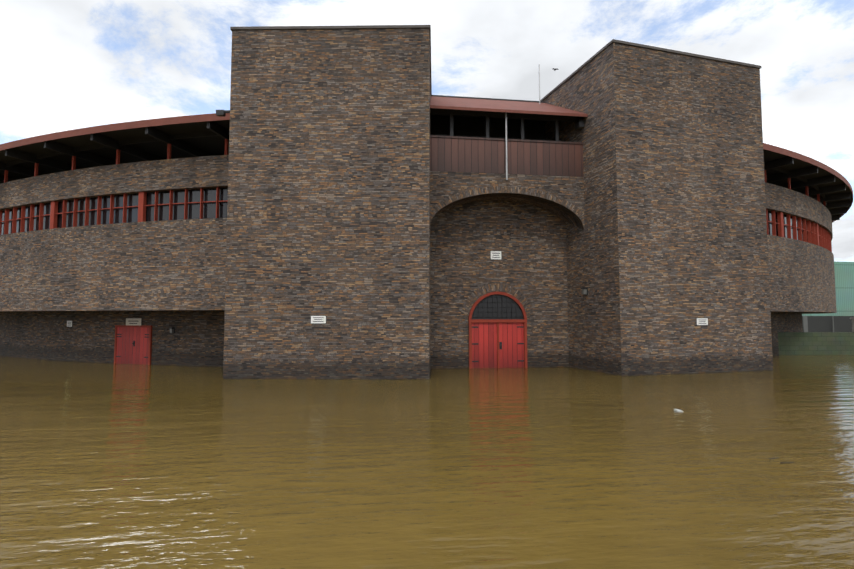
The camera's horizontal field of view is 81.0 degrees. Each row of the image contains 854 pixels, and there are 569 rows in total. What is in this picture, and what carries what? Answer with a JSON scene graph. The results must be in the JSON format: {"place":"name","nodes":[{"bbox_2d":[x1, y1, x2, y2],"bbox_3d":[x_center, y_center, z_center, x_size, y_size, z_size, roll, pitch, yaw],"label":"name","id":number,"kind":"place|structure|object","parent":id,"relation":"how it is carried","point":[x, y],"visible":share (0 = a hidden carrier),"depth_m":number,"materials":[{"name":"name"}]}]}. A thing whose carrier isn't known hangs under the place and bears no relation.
{"place":"outdoors","nodes":[
{"label":"outdoors","id":0,"kind":"place"},
{"bbox_2d":[0,311,802,366],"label":"ground-floor wall","id":1,"kind":"structure","parent":0,"point":[196,338],"depth_m":18.25,"materials":[{"name":"brown brick"}]},
{"bbox_2d":[114,325,151,364],"bbox_3d":[-10.348,2.616,17.544,1.630,2.352,0.060,-1,-4,18],"label":"side door frame","id":2,"kind":"object","parent":1,"relation":"attached to","point":[150,342],"visible":0.68,"depth_m":17.43,"materials":[{"name":"red paint"}]},
{"bbox_2d":[116,327,148,364],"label":"side door leaves","id":3,"kind":"object","parent":2,"relation":"in","point":[129,335],"visible":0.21,"depth_m":17.57,"materials":[{"name":"red wood"}]},
{"bbox_2d":[126,318,140,324],"bbox_3d":[-10.366,1.327,17.647,0.700,0.260,0.010,-1,-4,18],"label":"sign","id":4,"kind":"object","parent":2,"relation":"attached to","point":[129,320],"visible":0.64,"depth_m":17.65,"materials":[{"name":"white metal"}]},
{"bbox_2d":[0,355,853,568],"bbox_3d":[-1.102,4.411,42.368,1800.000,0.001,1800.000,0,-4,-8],"label":"flood water","id":5,"kind":"structure","parent":0,"point":[119,466],"depth_m":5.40,"materials":[{"name":"brown liquid"}]},
{"bbox_2d":[430,171,583,229],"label":"wall","id":6,"kind":"structure","parent":5,"relation":"in","point":[444,185],"depth_m":15.71,"materials":[{"name":"brown brick"}]},
{"bbox_2d":[430,95,578,140],"bbox_3d":[2.374,-5.090,16.925,6.120,3.450,2.098,0,-4,-8],"label":"balcony opening","id":7,"kind":"object","parent":6,"relation":"on","point":[473,123],"visible":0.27,"depth_m":17.81,"materials":[{"name":"metal"}]},
{"bbox_2d":[430,96,587,116],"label":"entrance roof","id":8,"kind":"structure","parent":7,"relation":"on","point":[489,105],"depth_m":16.08,"materials":[{"name":"red metal"}]},
{"bbox_2d":[430,135,583,176],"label":"balcony parapet","id":9,"kind":"structure","parent":6,"relation":"on","point":[488,155],"depth_m":15.61,"materials":[{"name":"brown wood"}]},
{"bbox_2d":[430,186,584,229],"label":"entrance arch voussoirs","id":10,"kind":"object","parent":6,"relation":"in","point":[436,208],"visible":0.96,"depth_m":15.54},
{"bbox_2d":[505,64,539,179],"bbox_3d":[3.253,-5.588,16.752,0.060,4.823,2.742,-3,-5,35],"label":"pole","id":11,"kind":"object","parent":6,"relation":"attached to","point":[506,130],"visible":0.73,"depth_m":15.58,"materials":[{"name":"silver metal"}]},
{"bbox_2d":[543,42,772,375],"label":"tower","id":12,"kind":"structure","parent":5,"relation":"in","point":[667,246],"depth_m":15.03,"materials":[{"name":"brick"}]},
{"bbox_2d":[540,39,761,100],"bbox_3d":[7.318,-6.884,17.985,5.580,0.074,5.570,1,-4,-16],"label":"roof coping","id":13,"kind":"object","parent":12,"relation":"on","point":[648,47],"visible":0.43,"depth_m":15.44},
{"bbox_2d":[778,332,853,354],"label":"boundary wall","id":14,"kind":"structure","parent":5,"relation":"in","point":[815,343],"depth_m":21.75,"materials":[{"name":"concrete"}]},
{"bbox_2d":[850,317,853,331],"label":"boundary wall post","id":15,"kind":"object","parent":14,"relation":"on","point":[852,318],"visible":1,"depth_m":22.06,"materials":[{"name":"grey concrete"}]},
{"bbox_2d":[802,316,833,331],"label":"pillars","id":16,"kind":"structure","parent":5,"relation":"in","point":[804,323],"depth_m":46.20,"materials":[{"name":"grey concrete"}]},
{"bbox_2d":[807,316,853,331],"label":"green shed base","id":17,"kind":"object","parent":5,"relation":"in","point":[824,323],"visible":0.17,"depth_m":46.93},
{"bbox_2d":[802,262,853,315],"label":"green shed","id":18,"kind":"structure","parent":17,"relation":"on","point":[844,280],"depth_m":47.33,"materials":[{"name":"green metal"}]},
{"bbox_2d":[0,0,853,261],"label":"sky","id":19,"kind":"structure","parent":0,"point":[65,65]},
{"bbox_2d":[430,201,568,368],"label":"entrance wall","id":20,"kind":"structure","parent":0,"point":[529,241],"depth_m":16.45,"materials":[{"name":"brown brick"}]},
{"bbox_2d":[460,283,533,321],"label":"gate voussoirs","id":21,"kind":"object","parent":20,"relation":"attached to","point":[482,290],"visible":1,"depth_m":16.37,"materials":[{"name":"brown brick"}]},
{"bbox_2d":[468,292,526,368],"bbox_3d":[2.307,1.966,16.207,1.953,3.477,0.090,0,-4,-8],"label":"door frame","id":22,"kind":"object","parent":20,"relation":"attached to","point":[471,320],"visible":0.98,"depth_m":16.21,"materials":[{"name":"red wood"}]},
{"bbox_2d":[472,322,523,367],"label":"gate door leaves","id":23,"kind":"object","parent":22,"relation":"in","point":[484,350],"depth_m":16.23,"materials":[{"name":"red wood"}]},
{"bbox_2d":[472,326,523,361],"bbox_3d":[2.310,2.451,16.156,1.780,2.500,0.090,0,-4,-8],"label":"door hardware","id":24,"kind":"object","parent":23,"relation":"attached to","point":[500,345],"visible":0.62,"depth_m":16.23,"materials":[{"name":"black metal"}]},
{"bbox_2d":[472,294,523,318],"bbox_3d":[2.302,0.749,16.324,1.840,0.920,0.001,0,-4,-8],"label":"fanlight window","id":25,"kind":"structure","parent":22,"relation":"in","point":[489,300],"depth_m":16.33,"materials":[{"name":"black glass"}]},
{"bbox_2d":[472,294,523,318],"bbox_3d":[2.305,0.747,16.302,1.812,0.920,0.018,0,-4,-8],"label":"window grille","id":26,"kind":"object","parent":22,"relation":"attached to","point":[497,311],"visible":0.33,"depth_m":16.29,"materials":[{"name":"black metal"}]},
{"label":"ground under the water","id":27,"kind":"structure","parent":0,"visible":0},
{"bbox_2d":[223,28,430,378],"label":"tower","id":28,"kind":"structure","parent":27,"relation":"on","point":[328,210],"depth_m":13.59,"materials":[{"name":"brick"}]},
{"bbox_2d":[230,25,431,94],"bbox_3d":[-2.644,-6.971,16.657,5.580,0.074,5.570,0,-4,1],"label":"tower coping","id":29,"kind":"object","parent":28,"relation":"on","point":[328,27],"visible":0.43,"depth_m":13.88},
{"bbox_2d":[0,155,836,313],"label":"upper curved wall","id":30,"kind":"structure","parent":27,"relation":"in","point":[171,265],"depth_m":16.60,"materials":[{"name":"brown brick"}]},
{"bbox_2d":[67,110,705,357],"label":"wall fixtures","id":31,"kind":"object","parent":30,"relation":"attached to","point":[580,123],"visible":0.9,"depth_m":15.88,"materials":[{"name":"metal"}]},
{"bbox_2d":[170,115,586,332],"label":"wall lamps","id":32,"kind":"object","parent":31,"relation":"attached to","point":[584,291],"visible":0.96,"depth_m":15.59,"materials":[{"name":"grey"}]},
{"bbox_2d":[67,251,707,326],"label":"signs","id":33,"kind":"object","parent":30,"relation":"attached to","point":[324,320],"visible":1,"depth_m":14.84,"materials":[{"name":"white metal"}]},
{"bbox_2d":[4,139,825,206],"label":"roof posts","id":34,"kind":"object","parent":30,"relation":"on","point":[225,153],"visible":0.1,"depth_m":17.43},
{"bbox_2d":[0,113,852,222],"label":"roof fascia","id":35,"kind":"structure","parent":34,"relation":"on","point":[148,123],"depth_m":15.94,"materials":[{"name":"red metal"}]},
{"bbox_2d":[0,120,852,215],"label":"ring roof underside","id":36,"kind":"object","parent":35,"relation":"attached to","point":[213,145],"depth_m":17.79,"materials":[{"name":"brown wood"}]},
{"bbox_2d":[0,121,849,219],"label":"ring roof rafters","id":37,"kind":"object","parent":36,"relation":"attached to","point":[156,135],"visible":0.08,"depth_m":18.14,"materials":[{"name":"brown wood"}]},
{"bbox_2d":[0,187,831,251],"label":"window frames","id":38,"kind":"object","parent":30,"relation":"in","point":[815,234],"visible":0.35,"depth_m":17.53,"materials":[{"name":"red wood"}]},
{"bbox_2d":[1,188,811,242],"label":"windows","id":39,"kind":"structure","parent":38,"relation":"in","point":[209,210],"depth_m":16.55,"materials":[{"name":"glass"}]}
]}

